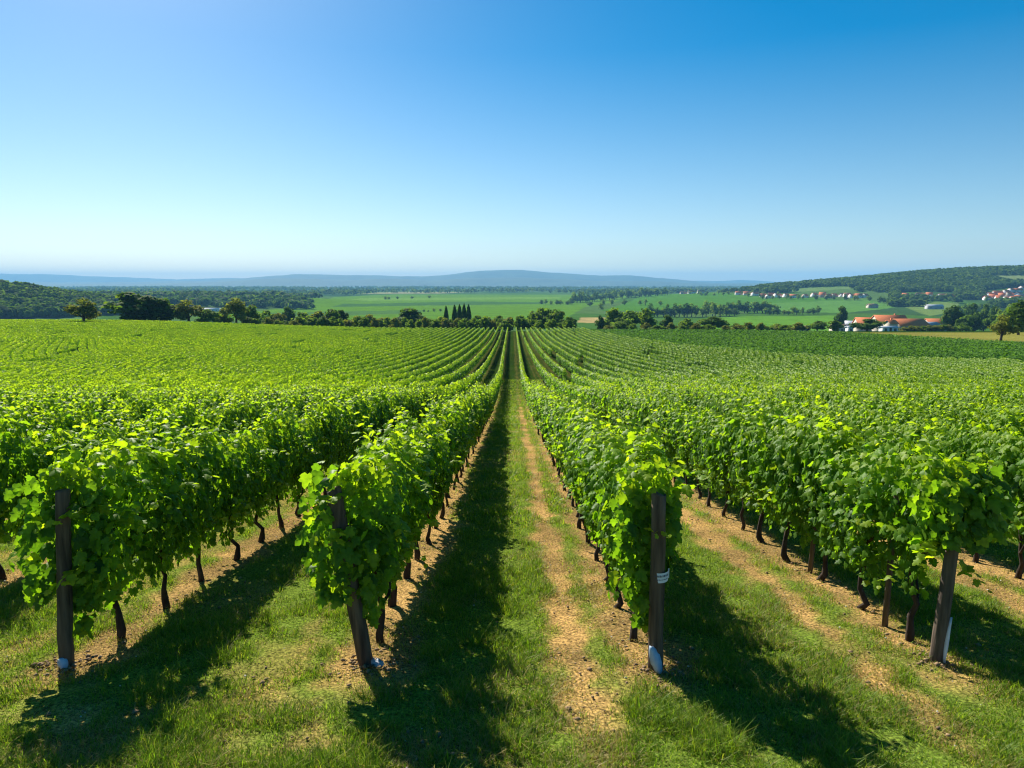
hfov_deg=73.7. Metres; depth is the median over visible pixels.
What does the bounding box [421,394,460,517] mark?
grapevine
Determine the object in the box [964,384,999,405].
grapevine
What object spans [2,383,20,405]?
grapevine
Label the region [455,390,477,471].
grapevine
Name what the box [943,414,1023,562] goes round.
grapevine
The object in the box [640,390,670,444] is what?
grapevine
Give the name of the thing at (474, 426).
grapevine
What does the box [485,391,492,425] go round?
grapevine
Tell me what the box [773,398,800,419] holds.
grapevine
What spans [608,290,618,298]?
broadleaf tree
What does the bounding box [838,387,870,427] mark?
grapevine
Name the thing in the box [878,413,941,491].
grapevine
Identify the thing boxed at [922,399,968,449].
grapevine
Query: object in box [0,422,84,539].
grapevine
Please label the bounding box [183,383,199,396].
grapevine
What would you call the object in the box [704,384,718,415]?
grapevine
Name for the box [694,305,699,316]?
broadleaf tree
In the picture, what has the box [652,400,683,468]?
grapevine
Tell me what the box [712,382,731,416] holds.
grapevine
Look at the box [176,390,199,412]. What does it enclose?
grapevine
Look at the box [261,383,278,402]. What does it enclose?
grapevine
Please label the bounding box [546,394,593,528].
grapevine
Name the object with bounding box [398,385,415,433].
grapevine
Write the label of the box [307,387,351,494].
grapevine
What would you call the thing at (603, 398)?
grapevine
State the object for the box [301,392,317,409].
grapevine
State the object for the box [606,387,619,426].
grapevine
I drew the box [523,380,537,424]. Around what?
grapevine
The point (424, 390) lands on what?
grapevine
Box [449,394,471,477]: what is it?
grapevine
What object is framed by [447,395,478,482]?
grapevine
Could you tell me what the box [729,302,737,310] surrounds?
broadleaf tree
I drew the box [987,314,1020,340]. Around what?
broadleaf tree
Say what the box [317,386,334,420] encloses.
grapevine
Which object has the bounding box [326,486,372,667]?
vineyard post
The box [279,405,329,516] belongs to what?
grapevine
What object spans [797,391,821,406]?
grapevine
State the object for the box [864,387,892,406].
grapevine
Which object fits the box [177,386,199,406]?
grapevine
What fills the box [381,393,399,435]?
grapevine
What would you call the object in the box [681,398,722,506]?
grapevine
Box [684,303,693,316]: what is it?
broadleaf tree
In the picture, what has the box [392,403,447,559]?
grapevine
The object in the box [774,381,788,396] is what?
grapevine
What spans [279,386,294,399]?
grapevine
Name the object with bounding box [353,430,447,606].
grapevine
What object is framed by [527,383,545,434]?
grapevine
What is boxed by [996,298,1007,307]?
broadleaf tree
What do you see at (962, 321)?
broadleaf tree
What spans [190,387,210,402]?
grapevine
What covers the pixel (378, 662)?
plastic sleeve
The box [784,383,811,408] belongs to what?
grapevine
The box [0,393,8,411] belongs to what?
grapevine
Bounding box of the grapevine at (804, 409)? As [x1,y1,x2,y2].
[780,391,827,475]
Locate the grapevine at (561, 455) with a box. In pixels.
[552,408,588,516]
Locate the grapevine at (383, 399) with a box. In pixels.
[366,383,390,442]
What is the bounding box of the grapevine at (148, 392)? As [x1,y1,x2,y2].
[132,384,153,398]
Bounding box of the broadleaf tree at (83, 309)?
[63,297,101,320]
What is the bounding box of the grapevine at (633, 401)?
[618,389,649,439]
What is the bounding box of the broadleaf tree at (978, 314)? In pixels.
[973,312,982,329]
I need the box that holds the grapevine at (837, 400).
[827,389,851,413]
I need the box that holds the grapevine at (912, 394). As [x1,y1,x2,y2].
[894,383,921,402]
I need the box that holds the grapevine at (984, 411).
[956,399,993,420]
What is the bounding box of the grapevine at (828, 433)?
[787,395,874,580]
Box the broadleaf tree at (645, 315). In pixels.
[637,308,658,326]
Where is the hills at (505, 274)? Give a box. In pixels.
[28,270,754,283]
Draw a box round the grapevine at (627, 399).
[616,388,642,440]
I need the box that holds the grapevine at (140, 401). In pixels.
[131,386,165,418]
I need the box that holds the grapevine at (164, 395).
[154,384,175,405]
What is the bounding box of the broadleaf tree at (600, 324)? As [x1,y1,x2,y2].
[594,315,604,329]
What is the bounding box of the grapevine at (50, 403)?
[21,389,64,417]
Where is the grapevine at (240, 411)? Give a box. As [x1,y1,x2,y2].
[219,390,257,432]
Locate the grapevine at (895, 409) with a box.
[876,390,914,425]
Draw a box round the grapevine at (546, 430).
[543,395,570,470]
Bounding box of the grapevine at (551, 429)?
[543,391,567,476]
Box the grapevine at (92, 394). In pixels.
[86,385,101,399]
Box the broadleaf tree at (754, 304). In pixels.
[748,301,760,312]
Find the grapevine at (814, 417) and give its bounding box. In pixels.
[807,398,844,422]
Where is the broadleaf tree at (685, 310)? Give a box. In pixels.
[681,304,688,316]
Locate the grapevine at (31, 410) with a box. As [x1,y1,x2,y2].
[3,399,39,416]
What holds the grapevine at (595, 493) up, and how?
on the ground at (482, 304)
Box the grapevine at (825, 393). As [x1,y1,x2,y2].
[813,385,831,403]
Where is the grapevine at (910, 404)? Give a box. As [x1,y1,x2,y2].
[895,392,922,421]
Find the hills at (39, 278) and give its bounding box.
[0,274,776,282]
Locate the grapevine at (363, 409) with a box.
[345,390,377,462]
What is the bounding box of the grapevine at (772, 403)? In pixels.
[759,394,786,415]
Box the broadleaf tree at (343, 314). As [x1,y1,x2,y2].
[337,310,349,321]
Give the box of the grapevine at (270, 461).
[231,417,291,541]
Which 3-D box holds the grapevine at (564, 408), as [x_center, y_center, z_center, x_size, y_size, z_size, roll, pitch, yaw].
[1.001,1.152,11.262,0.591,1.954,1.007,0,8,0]
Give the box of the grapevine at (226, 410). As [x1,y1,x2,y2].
[198,395,246,444]
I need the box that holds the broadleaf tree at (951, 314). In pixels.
[939,305,965,325]
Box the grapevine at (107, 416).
[79,402,131,444]
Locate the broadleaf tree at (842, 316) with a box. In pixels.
[833,306,847,323]
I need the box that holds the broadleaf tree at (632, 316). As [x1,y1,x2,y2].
[615,310,640,329]
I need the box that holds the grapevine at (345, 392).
[339,386,351,398]
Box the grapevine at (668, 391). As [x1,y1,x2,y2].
[660,383,674,408]
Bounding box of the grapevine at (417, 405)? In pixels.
[407,384,422,425]
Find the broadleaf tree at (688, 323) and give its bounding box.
[677,318,693,328]
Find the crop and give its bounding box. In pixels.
[591,328,1023,360]
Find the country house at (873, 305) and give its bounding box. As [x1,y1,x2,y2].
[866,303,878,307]
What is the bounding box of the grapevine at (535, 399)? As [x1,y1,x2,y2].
[529,382,547,441]
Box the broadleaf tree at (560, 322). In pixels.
[556,319,564,328]
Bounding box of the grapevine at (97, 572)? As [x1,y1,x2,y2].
[3,405,198,639]
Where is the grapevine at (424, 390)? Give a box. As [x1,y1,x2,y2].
[416,379,432,418]
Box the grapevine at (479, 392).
[470,381,485,424]
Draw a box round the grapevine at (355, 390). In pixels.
[343,379,363,403]
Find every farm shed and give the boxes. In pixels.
[829,324,848,330]
[845,326,852,330]
[879,326,898,330]
[924,304,943,308]
[928,322,940,325]
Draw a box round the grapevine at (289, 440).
[252,391,313,528]
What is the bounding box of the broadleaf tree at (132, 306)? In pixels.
[98,292,156,320]
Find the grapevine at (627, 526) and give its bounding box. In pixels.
[589,409,722,642]
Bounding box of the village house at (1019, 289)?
[1014,288,1022,291]
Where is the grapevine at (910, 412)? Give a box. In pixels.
[894,399,943,426]
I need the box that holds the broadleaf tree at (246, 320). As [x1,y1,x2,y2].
[239,316,252,323]
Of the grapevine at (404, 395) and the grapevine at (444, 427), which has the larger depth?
the grapevine at (404, 395)
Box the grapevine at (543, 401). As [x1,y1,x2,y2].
[535,388,556,457]
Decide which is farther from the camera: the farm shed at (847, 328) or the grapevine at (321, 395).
the farm shed at (847, 328)
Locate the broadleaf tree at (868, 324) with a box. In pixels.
[848,319,885,330]
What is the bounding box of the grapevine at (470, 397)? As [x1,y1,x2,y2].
[457,390,474,466]
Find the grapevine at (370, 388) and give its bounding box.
[366,383,374,395]
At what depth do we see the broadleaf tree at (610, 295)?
1786.62 m
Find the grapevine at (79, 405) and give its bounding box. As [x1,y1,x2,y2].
[51,392,84,418]
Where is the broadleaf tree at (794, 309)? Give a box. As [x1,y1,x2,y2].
[789,306,797,313]
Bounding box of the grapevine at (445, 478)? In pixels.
[412,411,464,544]
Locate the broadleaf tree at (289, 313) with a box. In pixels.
[282,307,295,320]
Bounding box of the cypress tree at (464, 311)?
[462,304,466,328]
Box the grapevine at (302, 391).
[295,382,308,395]
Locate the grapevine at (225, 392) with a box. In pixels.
[215,387,230,402]
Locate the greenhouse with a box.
[204,308,220,310]
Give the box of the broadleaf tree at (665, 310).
[661,304,671,314]
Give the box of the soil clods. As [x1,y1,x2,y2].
[3,482,1020,767]
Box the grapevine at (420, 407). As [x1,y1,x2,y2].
[414,389,424,424]
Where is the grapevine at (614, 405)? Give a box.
[609,391,626,431]
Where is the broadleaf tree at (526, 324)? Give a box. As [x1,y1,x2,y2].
[515,318,530,329]
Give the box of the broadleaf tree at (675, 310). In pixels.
[670,303,678,316]
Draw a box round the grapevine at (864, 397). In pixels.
[851,389,869,413]
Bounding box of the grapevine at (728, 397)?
[722,384,744,417]
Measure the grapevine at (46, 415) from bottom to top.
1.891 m
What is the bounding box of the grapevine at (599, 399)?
[593,383,607,421]
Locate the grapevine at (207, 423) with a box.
[185,404,221,452]
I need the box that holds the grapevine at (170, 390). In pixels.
[163,388,180,398]
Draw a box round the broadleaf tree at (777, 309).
[774,306,780,314]
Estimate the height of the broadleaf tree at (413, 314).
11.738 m
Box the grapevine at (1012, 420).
[985,399,1023,463]
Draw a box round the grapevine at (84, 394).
[68,387,90,400]
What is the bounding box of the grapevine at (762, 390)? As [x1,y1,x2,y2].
[758,384,771,395]
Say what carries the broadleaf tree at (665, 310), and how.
on the ground at (482, 304)
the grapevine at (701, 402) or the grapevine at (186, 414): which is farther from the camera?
the grapevine at (701, 402)
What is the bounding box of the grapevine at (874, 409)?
[858,394,890,425]
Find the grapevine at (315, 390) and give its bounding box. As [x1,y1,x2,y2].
[306,380,320,394]
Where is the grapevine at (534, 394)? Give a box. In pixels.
[526,388,545,434]
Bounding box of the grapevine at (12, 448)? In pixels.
[0,393,44,580]
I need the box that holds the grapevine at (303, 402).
[288,386,311,428]
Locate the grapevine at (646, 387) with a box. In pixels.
[643,377,653,397]
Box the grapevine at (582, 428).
[560,404,615,560]
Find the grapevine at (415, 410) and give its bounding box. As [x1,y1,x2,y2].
[406,387,422,424]
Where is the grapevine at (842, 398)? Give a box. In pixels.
[838,391,850,409]
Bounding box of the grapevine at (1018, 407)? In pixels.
[1009,403,1023,410]
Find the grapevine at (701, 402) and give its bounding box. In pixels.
[697,391,717,413]
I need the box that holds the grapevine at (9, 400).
[0,380,19,410]
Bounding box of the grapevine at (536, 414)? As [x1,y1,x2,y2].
[530,385,548,447]
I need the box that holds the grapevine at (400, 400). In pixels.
[389,385,405,421]
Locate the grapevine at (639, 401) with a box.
[632,390,653,458]
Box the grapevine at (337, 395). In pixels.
[329,383,346,404]
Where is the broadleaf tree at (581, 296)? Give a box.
[578,292,584,301]
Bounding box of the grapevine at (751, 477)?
[733,391,789,542]
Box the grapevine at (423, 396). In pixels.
[417,389,427,426]
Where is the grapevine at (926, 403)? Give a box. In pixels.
[915,390,952,413]
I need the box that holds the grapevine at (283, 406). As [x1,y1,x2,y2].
[267,393,290,427]
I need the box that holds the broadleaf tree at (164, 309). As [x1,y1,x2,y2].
[146,297,177,320]
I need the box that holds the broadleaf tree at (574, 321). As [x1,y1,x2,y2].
[565,317,576,329]
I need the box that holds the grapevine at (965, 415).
[955,397,1015,459]
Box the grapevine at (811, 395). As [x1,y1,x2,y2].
[804,388,815,400]
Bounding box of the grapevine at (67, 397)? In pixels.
[52,384,82,412]
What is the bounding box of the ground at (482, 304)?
[0,274,1023,767]
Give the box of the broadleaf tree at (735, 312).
[732,308,740,315]
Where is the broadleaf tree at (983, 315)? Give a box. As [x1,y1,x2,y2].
[979,310,989,330]
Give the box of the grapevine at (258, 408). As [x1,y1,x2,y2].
[238,389,267,431]
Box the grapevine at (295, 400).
[275,387,301,423]
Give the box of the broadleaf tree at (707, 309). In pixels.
[703,304,710,316]
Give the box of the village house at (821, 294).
[819,292,825,296]
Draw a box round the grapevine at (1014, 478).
[979,427,1023,578]
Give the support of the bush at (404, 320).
on the ground at (482, 304)
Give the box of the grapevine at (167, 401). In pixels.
[153,390,185,422]
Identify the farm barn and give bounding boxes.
[852,317,870,330]
[870,314,906,330]
[892,319,929,330]
[924,318,952,330]
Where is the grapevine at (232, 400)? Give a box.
[216,389,241,422]
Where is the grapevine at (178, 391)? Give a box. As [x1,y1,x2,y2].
[175,385,186,396]
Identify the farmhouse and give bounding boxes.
[883,318,898,325]
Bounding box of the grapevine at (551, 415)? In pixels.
[548,398,578,482]
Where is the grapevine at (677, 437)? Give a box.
[664,401,698,484]
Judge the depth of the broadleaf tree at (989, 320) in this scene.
405.75 m
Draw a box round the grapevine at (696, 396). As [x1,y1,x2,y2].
[689,383,707,413]
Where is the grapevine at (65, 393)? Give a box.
[54,385,77,398]
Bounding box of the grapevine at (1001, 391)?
[983,380,1010,396]
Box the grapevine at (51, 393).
[34,386,57,398]
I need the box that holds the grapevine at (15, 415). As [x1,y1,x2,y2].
[0,396,47,492]
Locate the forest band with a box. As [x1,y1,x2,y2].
[86,290,322,308]
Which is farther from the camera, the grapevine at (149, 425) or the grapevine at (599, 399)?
the grapevine at (599, 399)
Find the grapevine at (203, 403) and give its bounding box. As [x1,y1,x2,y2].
[192,388,216,412]
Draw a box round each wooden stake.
[808,468,818,572]
[881,495,899,626]
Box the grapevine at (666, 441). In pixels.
[658,395,691,482]
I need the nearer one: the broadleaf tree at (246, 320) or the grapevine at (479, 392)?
the grapevine at (479, 392)
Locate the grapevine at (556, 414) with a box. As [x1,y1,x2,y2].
[540,393,582,490]
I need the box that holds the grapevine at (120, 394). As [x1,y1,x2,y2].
[100,385,129,401]
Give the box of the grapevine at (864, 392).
[857,387,876,401]
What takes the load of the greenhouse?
on the ground at (482, 304)
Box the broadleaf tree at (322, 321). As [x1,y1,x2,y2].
[316,316,329,325]
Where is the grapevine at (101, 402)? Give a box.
[76,389,112,416]
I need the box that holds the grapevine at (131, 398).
[113,392,142,425]
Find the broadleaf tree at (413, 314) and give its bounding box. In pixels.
[395,308,424,327]
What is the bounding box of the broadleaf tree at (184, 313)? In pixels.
[171,299,203,320]
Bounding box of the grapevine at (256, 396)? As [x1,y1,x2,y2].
[241,389,259,403]
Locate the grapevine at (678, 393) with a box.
[670,385,682,407]
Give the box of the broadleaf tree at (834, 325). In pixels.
[827,320,843,330]
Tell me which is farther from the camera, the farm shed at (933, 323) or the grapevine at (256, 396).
the farm shed at (933, 323)
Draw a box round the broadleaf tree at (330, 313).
[324,309,340,321]
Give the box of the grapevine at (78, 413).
[56,399,101,443]
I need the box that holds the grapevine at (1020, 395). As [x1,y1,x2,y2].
[1018,384,1023,398]
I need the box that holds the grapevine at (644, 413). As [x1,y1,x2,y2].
[635,388,660,458]
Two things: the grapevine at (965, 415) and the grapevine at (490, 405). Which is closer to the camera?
the grapevine at (965, 415)
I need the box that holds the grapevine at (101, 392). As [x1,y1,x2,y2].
[97,385,114,397]
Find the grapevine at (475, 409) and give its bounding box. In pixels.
[465,385,485,457]
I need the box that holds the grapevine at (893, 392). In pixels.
[882,382,909,401]
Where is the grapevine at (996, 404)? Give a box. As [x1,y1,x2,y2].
[986,396,1019,407]
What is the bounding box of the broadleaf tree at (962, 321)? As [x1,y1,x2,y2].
[954,317,973,326]
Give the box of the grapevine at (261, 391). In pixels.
[253,383,271,410]
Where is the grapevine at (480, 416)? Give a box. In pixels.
[470,394,486,453]
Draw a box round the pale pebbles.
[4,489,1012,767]
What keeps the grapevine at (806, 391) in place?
on the ground at (482, 304)
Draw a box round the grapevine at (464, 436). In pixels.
[429,388,469,497]
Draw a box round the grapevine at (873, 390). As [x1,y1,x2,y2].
[867,384,881,401]
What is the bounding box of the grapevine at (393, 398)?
[386,388,405,428]
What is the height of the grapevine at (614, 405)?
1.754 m
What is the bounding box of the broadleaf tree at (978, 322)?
[970,315,982,330]
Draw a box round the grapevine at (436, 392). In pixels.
[428,384,439,403]
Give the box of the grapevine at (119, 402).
[104,392,126,411]
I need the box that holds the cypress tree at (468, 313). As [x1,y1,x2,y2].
[466,304,471,329]
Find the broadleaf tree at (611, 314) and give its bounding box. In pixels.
[604,307,622,328]
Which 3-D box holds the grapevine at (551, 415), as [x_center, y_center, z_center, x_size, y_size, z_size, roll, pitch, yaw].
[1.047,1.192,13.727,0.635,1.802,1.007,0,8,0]
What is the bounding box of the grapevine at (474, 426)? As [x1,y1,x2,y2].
[467,399,480,459]
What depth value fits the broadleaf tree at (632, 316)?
321.71 m
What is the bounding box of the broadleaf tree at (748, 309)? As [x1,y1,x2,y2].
[742,301,750,312]
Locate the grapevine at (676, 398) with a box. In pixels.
[674,390,684,406]
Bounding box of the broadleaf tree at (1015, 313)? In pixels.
[1006,300,1023,334]
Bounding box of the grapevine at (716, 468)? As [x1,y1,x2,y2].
[696,405,743,516]
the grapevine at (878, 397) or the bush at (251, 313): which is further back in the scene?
the bush at (251, 313)
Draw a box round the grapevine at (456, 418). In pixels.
[427,396,473,506]
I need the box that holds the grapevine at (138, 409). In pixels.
[107,397,148,431]
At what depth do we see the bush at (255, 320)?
253.85 m
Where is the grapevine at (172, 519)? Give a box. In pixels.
[112,409,218,608]
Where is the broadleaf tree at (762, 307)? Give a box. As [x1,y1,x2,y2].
[758,301,767,312]
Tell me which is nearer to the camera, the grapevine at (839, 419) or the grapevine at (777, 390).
the grapevine at (839, 419)
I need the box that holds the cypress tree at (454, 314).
[452,304,457,320]
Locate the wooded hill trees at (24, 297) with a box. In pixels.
[0,279,120,316]
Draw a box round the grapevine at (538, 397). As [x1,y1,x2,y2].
[527,382,552,444]
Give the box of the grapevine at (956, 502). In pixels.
[839,411,1017,641]
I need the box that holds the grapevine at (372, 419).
[355,398,375,442]
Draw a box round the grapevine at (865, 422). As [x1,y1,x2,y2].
[848,394,902,460]
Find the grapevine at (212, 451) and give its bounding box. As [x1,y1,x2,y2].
[153,406,234,581]
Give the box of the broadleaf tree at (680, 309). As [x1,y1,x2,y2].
[673,304,683,316]
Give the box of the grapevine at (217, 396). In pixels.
[204,385,228,413]
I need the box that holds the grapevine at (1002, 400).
[983,390,1003,405]
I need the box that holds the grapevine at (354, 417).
[327,387,367,468]
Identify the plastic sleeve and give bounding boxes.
[57,658,67,669]
[371,658,383,666]
[649,646,661,673]
[943,617,952,662]
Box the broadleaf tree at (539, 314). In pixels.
[527,308,551,330]
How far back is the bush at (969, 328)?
349.80 m
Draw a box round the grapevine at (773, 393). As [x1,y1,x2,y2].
[767,384,780,396]
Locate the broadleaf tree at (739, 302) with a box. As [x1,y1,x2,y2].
[736,300,742,312]
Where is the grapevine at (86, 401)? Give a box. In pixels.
[74,391,97,411]
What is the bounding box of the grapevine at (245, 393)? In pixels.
[228,388,250,403]
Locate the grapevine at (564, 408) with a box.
[554,394,590,506]
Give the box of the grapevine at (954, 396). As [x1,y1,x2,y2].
[946,386,971,407]
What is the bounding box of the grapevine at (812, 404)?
[809,397,835,413]
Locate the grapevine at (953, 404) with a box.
[938,388,979,419]
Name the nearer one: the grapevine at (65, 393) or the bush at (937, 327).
the grapevine at (65, 393)
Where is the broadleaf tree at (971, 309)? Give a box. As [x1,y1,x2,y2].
[963,303,978,315]
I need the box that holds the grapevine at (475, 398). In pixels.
[466,383,483,447]
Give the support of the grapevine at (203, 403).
on the ground at (482, 304)
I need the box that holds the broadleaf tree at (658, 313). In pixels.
[655,308,660,316]
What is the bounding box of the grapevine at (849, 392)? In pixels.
[843,381,864,396]
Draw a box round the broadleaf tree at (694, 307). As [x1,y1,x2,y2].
[687,303,696,316]
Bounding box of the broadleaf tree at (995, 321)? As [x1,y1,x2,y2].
[990,317,999,329]
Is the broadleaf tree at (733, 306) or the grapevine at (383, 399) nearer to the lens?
the grapevine at (383, 399)
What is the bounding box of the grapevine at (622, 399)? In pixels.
[616,386,636,443]
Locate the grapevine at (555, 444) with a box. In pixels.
[547,411,570,498]
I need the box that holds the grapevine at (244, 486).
[200,428,269,560]
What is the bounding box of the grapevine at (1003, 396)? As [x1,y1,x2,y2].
[1000,388,1023,401]
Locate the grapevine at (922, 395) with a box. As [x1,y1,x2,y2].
[921,389,939,398]
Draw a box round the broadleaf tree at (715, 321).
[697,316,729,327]
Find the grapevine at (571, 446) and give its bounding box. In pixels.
[558,404,605,543]
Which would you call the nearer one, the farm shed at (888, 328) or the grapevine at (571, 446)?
the grapevine at (571, 446)
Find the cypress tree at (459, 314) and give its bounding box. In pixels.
[457,304,462,319]
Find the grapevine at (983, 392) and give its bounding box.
[965,383,996,398]
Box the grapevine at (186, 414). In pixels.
[154,389,206,440]
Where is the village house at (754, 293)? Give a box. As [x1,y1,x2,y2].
[750,292,758,295]
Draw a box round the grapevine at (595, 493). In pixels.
[580,424,660,608]
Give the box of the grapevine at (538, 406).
[533,388,554,450]
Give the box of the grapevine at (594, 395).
[592,380,607,418]
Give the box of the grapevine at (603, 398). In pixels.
[598,384,616,421]
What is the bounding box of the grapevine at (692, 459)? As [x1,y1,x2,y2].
[676,401,719,498]
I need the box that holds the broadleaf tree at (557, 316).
[543,309,565,327]
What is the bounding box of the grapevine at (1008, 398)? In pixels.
[1004,387,1023,406]
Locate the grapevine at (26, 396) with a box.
[14,388,42,402]
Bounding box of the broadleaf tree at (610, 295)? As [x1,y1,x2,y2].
[607,292,613,299]
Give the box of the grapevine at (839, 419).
[830,405,866,440]
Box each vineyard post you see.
[55,488,74,670]
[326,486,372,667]
[648,491,668,671]
[929,549,958,662]
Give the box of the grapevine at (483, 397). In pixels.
[471,386,494,441]
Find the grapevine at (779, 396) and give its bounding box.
[775,382,792,408]
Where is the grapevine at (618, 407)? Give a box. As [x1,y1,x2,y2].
[607,384,630,440]
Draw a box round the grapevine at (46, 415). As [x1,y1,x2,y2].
[20,400,74,472]
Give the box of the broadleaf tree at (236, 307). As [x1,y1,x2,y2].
[223,298,246,322]
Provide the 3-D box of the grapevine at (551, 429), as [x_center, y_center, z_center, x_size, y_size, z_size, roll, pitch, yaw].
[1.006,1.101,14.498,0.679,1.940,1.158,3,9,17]
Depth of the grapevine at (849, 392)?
24.00 m
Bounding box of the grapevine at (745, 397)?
[732,385,751,421]
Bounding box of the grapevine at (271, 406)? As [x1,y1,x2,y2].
[250,389,280,428]
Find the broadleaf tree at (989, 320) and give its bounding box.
[982,315,997,327]
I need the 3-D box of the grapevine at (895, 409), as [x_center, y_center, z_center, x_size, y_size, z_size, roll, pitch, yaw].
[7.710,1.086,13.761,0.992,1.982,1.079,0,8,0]
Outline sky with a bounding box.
[0,0,1023,281]
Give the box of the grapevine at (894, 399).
[877,392,908,406]
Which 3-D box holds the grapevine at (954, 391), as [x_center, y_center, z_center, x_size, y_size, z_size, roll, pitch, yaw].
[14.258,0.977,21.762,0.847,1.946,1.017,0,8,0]
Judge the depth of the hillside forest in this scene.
1621.41 m
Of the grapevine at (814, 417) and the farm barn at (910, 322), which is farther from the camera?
the farm barn at (910, 322)
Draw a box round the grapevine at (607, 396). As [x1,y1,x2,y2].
[598,378,620,432]
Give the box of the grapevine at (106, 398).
[92,391,112,402]
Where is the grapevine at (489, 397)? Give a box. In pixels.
[481,383,492,429]
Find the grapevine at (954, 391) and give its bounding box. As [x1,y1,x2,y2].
[949,384,969,399]
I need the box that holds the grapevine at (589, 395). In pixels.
[587,381,600,414]
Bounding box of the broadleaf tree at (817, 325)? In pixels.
[806,321,827,330]
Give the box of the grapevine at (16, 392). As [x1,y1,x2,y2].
[1,385,20,396]
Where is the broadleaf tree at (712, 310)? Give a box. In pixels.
[710,303,717,315]
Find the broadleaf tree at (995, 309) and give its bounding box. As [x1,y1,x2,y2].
[987,306,999,315]
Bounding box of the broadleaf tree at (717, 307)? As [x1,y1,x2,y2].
[711,303,721,315]
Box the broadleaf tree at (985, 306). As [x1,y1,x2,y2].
[978,304,989,313]
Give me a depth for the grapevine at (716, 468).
10.48 m
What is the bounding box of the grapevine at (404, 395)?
[397,385,416,420]
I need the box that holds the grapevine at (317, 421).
[292,397,329,506]
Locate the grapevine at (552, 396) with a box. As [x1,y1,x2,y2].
[541,389,559,465]
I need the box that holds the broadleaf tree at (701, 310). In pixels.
[699,307,706,316]
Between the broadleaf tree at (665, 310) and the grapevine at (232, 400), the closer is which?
the grapevine at (232, 400)
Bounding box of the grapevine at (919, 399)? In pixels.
[911,394,927,403]
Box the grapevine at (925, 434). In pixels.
[899,415,973,463]
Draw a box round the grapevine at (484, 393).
[475,380,491,408]
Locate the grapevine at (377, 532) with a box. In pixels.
[295,411,427,643]
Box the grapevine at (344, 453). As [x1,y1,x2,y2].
[324,389,358,476]
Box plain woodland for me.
[46,285,741,294]
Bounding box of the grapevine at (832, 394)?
[826,387,843,411]
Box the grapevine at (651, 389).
[647,383,657,396]
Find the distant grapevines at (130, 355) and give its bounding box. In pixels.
[0,319,1023,422]
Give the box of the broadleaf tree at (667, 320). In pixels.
[659,315,673,329]
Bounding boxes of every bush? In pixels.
[194,309,222,322]
[218,307,233,322]
[244,304,264,318]
[247,318,260,324]
[258,310,276,321]
[263,317,273,324]
[272,313,289,321]
[273,320,284,324]
[288,312,309,325]
[289,320,301,325]
[295,317,306,324]
[303,318,315,326]
[308,311,329,326]
[310,317,316,325]
[327,317,340,325]
[338,318,344,325]
[339,319,355,326]
[352,316,361,326]
[358,317,370,327]
[362,314,374,326]
[370,318,379,327]
[377,319,387,328]
[383,317,392,327]
[388,317,401,327]
[400,317,408,327]
[404,320,415,328]
[415,319,422,327]
[421,317,430,330]
[428,319,441,327]
[439,318,450,327]
[449,318,462,328]
[458,317,472,328]
[467,315,481,327]
[469,318,479,329]
[478,316,490,329]
[489,319,496,329]
[493,315,502,329]
[496,318,503,330]
[498,320,512,330]
[503,317,514,330]
[513,316,522,330]
[527,319,536,328]
[531,320,545,330]
[546,319,559,329]
[561,317,574,328]
[603,325,612,329]
[610,318,631,328]
[613,322,628,328]
[629,323,637,329]
[640,323,650,329]
[648,325,666,329]
[666,322,677,329]
[690,323,700,329]
[700,324,715,329]
[721,325,730,329]
[730,324,744,329]
[744,322,755,329]
[756,322,766,329]
[768,323,780,329]
[778,325,790,330]
[791,322,806,330]
[898,327,907,330]
[907,326,916,330]
[920,326,929,330]
[926,325,935,330]
[932,325,942,330]
[938,324,948,330]
[945,324,953,330]
[955,325,966,330]
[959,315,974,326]
[962,326,972,330]
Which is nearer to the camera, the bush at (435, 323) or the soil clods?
the soil clods
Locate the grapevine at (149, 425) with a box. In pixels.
[122,399,174,482]
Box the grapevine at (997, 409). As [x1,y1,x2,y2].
[985,399,1023,423]
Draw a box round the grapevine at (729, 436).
[711,391,779,529]
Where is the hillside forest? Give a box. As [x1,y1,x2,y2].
[720,264,1023,306]
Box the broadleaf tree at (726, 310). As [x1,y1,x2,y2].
[723,305,730,315]
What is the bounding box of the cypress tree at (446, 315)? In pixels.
[443,306,448,319]
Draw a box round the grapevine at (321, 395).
[308,385,327,416]
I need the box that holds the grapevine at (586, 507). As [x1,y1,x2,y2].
[562,405,643,580]
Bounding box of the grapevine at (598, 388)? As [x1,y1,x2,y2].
[595,379,609,420]
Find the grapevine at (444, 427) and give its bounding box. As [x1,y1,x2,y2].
[421,415,464,528]
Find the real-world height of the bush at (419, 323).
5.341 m
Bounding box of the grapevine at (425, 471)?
[368,420,435,578]
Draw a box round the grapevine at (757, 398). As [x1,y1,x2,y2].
[742,386,775,420]
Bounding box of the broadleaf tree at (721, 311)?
[717,305,725,315]
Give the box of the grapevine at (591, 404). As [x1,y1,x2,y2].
[587,386,595,418]
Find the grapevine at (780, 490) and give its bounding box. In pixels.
[738,396,836,561]
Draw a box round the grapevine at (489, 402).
[482,384,493,429]
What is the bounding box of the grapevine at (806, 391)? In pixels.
[793,380,811,395]
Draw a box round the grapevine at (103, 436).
[54,423,122,525]
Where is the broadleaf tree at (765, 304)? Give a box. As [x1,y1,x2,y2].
[761,300,768,310]
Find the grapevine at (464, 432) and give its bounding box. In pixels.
[444,401,477,489]
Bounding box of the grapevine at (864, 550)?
[817,426,917,609]
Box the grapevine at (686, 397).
[681,380,702,411]
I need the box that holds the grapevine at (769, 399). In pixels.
[763,388,781,404]
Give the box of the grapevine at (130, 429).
[87,410,144,511]
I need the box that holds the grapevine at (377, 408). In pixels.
[361,385,382,442]

